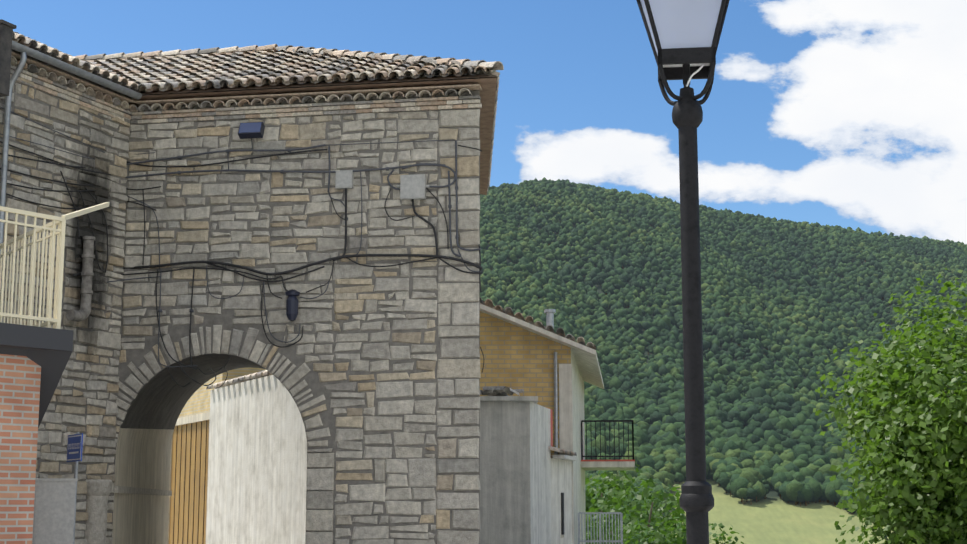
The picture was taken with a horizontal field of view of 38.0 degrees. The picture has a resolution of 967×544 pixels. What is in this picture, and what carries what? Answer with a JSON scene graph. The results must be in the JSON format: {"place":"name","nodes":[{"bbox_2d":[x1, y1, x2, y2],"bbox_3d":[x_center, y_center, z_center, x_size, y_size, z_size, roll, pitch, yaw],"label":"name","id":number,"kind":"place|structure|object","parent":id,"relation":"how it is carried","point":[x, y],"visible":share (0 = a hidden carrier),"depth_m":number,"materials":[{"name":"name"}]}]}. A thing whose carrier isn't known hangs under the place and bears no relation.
{"place":"outdoors","nodes":[
{"label":"outdoors","id":0,"kind":"place"},
{"bbox_2d":[0,0,966,243],"label":"sky","id":1,"kind":"structure","parent":0,"point":[843,113],"materials":[{"name":"blue"}]},
{"bbox_2d":[484,193,966,543],"bbox_3d":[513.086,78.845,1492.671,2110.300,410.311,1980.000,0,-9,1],"label":"hill terrain","id":2,"kind":"structure","parent":0,"point":[772,517],"depth_m":658.86,"materials":[{"name":"green plant"}]},
{"bbox_2d":[480,177,966,525],"bbox_3d":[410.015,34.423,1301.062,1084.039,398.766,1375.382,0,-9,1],"label":"hill forest","id":3,"kind":"object","parent":2,"relation":"on","point":[782,447],"visible":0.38,"depth_m":1174.75,"materials":[{"name":"green plant"}]},
{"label":"village hillside","id":4,"kind":"structure","parent":0,"visible":0},
{"bbox_2d":[167,367,306,543],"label":"houses","id":5,"kind":"structure","parent":4,"relation":"on","point":[238,464],"depth_m":33.32,"materials":[{"name":"white paint"}]},
{"bbox_2d":[206,370,272,388],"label":"roof tiles","id":6,"kind":"object","parent":5,"relation":"on","point":[256,375],"visible":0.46,"depth_m":33.63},
{"bbox_2d":[586,515,626,543],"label":"edge tree","id":7,"kind":"object","parent":4,"relation":"on","point":[601,525],"depth_m":69.01,"materials":[{"name":"green plant"}]},
{"bbox_2d":[586,490,663,543],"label":"edge tree","id":8,"kind":"object","parent":4,"relation":"on","point":[616,505],"visible":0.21,"depth_m":61.52,"materials":[{"name":"green plant"}]},
{"bbox_2d":[585,475,667,533],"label":"edge tree","id":9,"kind":"object","parent":4,"relation":"on","point":[588,502],"visible":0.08,"depth_m":85.53,"materials":[{"name":"green plant"}]},
{"bbox_2d":[586,514,672,543],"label":"edge tree","id":10,"kind":"object","parent":4,"relation":"on","point":[656,534],"visible":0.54,"depth_m":51.17,"materials":[{"name":"green plant"}]},
{"bbox_2d":[585,458,685,541],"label":"edge tree","id":11,"kind":"object","parent":4,"relation":"on","point":[606,481],"visible":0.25,"depth_m":90.39,"materials":[{"name":"leaves"},{"name":"bark"}]},
{"bbox_2d":[598,505,686,543],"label":"edge tree","id":12,"kind":"object","parent":4,"relation":"on","point":[654,541],"visible":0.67,"depth_m":55.52,"materials":[{"name":"green plant"}]},
{"bbox_2d":[587,470,709,543],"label":"edge tree","id":13,"kind":"object","parent":4,"relation":"on","point":[644,517],"visible":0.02,"depth_m":96.39,"materials":[{"name":"green plant"}]},
{"bbox_2d":[586,480,716,543],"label":"edge tree","id":14,"kind":"object","parent":4,"relation":"on","point":[657,506],"visible":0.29,"depth_m":76.01,"materials":[{"name":"green plant"}]},
{"bbox_2d":[709,523,743,543],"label":"edge tree","id":15,"kind":"object","parent":4,"relation":"on","point":[723,537],"visible":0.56,"depth_m":92.65,"materials":[{"name":"green plant"}]},
{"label":"village paving","id":16,"kind":"structure","parent":0,"visible":0},
{"bbox_2d":[0,202,109,543],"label":"terrace block","id":17,"kind":"structure","parent":16,"relation":"on","point":[34,358],"depth_m":15.27,"materials":[{"name":"red brick"}]},
{"bbox_2d":[32,478,77,543],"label":"utility cabinet","id":18,"kind":"object","parent":16,"relation":"on","point":[54,507],"visible":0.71,"depth_m":16.21,"materials":[{"name":"grey concrete"}]},
{"bbox_2d":[67,432,82,543],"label":"street sign","id":19,"kind":"object","parent":16,"relation":"on","point":[74,447],"visible":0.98,"depth_m":17.35,"materials":[{"name":"metal"}]},
{"bbox_2d":[0,49,479,543],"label":"gate walls","id":20,"kind":"structure","parent":16,"relation":"on","point":[142,493],"depth_m":20.68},
{"bbox_2d":[0,19,16,96],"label":"chimney","id":21,"kind":"object","parent":20,"relation":"attached to","point":[6,31],"visible":1,"depth_m":17.82,"materials":[{"name":"grey concrete"}]},
{"bbox_2d":[0,41,141,291],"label":"zinc gutter","id":22,"kind":"object","parent":20,"relation":"attached to","point":[25,51],"visible":0.79,"depth_m":18.91,"materials":[{"name":"grey metal"}]},
{"bbox_2d":[66,236,94,321],"bbox_3d":[-5.712,0.094,19.964,0.180,1.255,0.461,-2,-10,15],"label":"drain pipe","id":23,"kind":"object","parent":20,"relation":"attached to","point":[86,291],"visible":1,"depth_m":20.03,"materials":[{"name":"metal"}]},
{"bbox_2d":[85,479,112,543],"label":"stone pillar","id":24,"kind":"structure","parent":20,"relation":"attached to","point":[98,492],"depth_m":19.94,"materials":[{"name":"stone"}]},
{"bbox_2d":[0,65,480,543],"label":"gate stones","id":25,"kind":"object","parent":20,"relation":"attached to","point":[420,471],"visible":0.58,"depth_m":20.37,"materials":[{"name":"grey stone"}]},
{"bbox_2d":[0,106,483,388],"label":"wall cables","id":26,"kind":"object","parent":20,"relation":"attached to","point":[159,265],"depth_m":20.54,"materials":[{"name":"black rubber"}]},
{"bbox_2d":[10,52,481,123],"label":"cornice","id":27,"kind":"structure","parent":20,"relation":"attached to","point":[130,106],"depth_m":20.80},
{"bbox_2d":[134,46,496,194],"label":"roof eaves","id":28,"kind":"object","parent":20,"relation":"on","point":[488,90],"depth_m":20.96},
{"bbox_2d":[12,31,503,190],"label":"gate roof tiles","id":29,"kind":"object","parent":28,"relation":"on","point":[215,67],"visible":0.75,"depth_m":21.93,"materials":[{"name":"beige ceramic"}]},
{"bbox_2d":[238,122,429,320],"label":"electrical boxes","id":30,"kind":"object","parent":20,"relation":"attached to","point":[414,186],"depth_m":20.41,"materials":[{"name":"grey plastic"}]},
{"bbox_2d":[480,304,603,543],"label":"street houses","id":31,"kind":"structure","parent":16,"relation":"on","point":[532,488],"depth_m":28.58,"materials":[{"name":"grey paint"}]},
{"bbox_2d":[480,297,601,455],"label":"roof tiles","id":32,"kind":"object","parent":31,"relation":"on","point":[497,391],"visible":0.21,"depth_m":29.63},
{"bbox_2d":[581,420,634,469],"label":"balcony","id":33,"kind":"structure","parent":31,"relation":"attached to","point":[605,464],"depth_m":34.73,"materials":[{"name":"black paint"}]},
{"bbox_2d":[578,512,622,543],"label":"street fence","id":34,"kind":"object","parent":16,"relation":"on","point":[600,540],"visible":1,"depth_m":30.31,"materials":[{"name":"metal"}]},
{"bbox_2d":[636,0,729,543],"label":"street lamp","id":35,"kind":"object","parent":16,"relation":"on","point":[684,36],"visible":1,"depth_m":8.17,"materials":[{"name":"black metal"}]},
{"bbox_2d":[813,268,966,543],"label":"street tree","id":36,"kind":"object","parent":16,"relation":"on","point":[915,490],"visible":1,"depth_m":16.93,"materials":[{"name":"green plant"}]}
]}

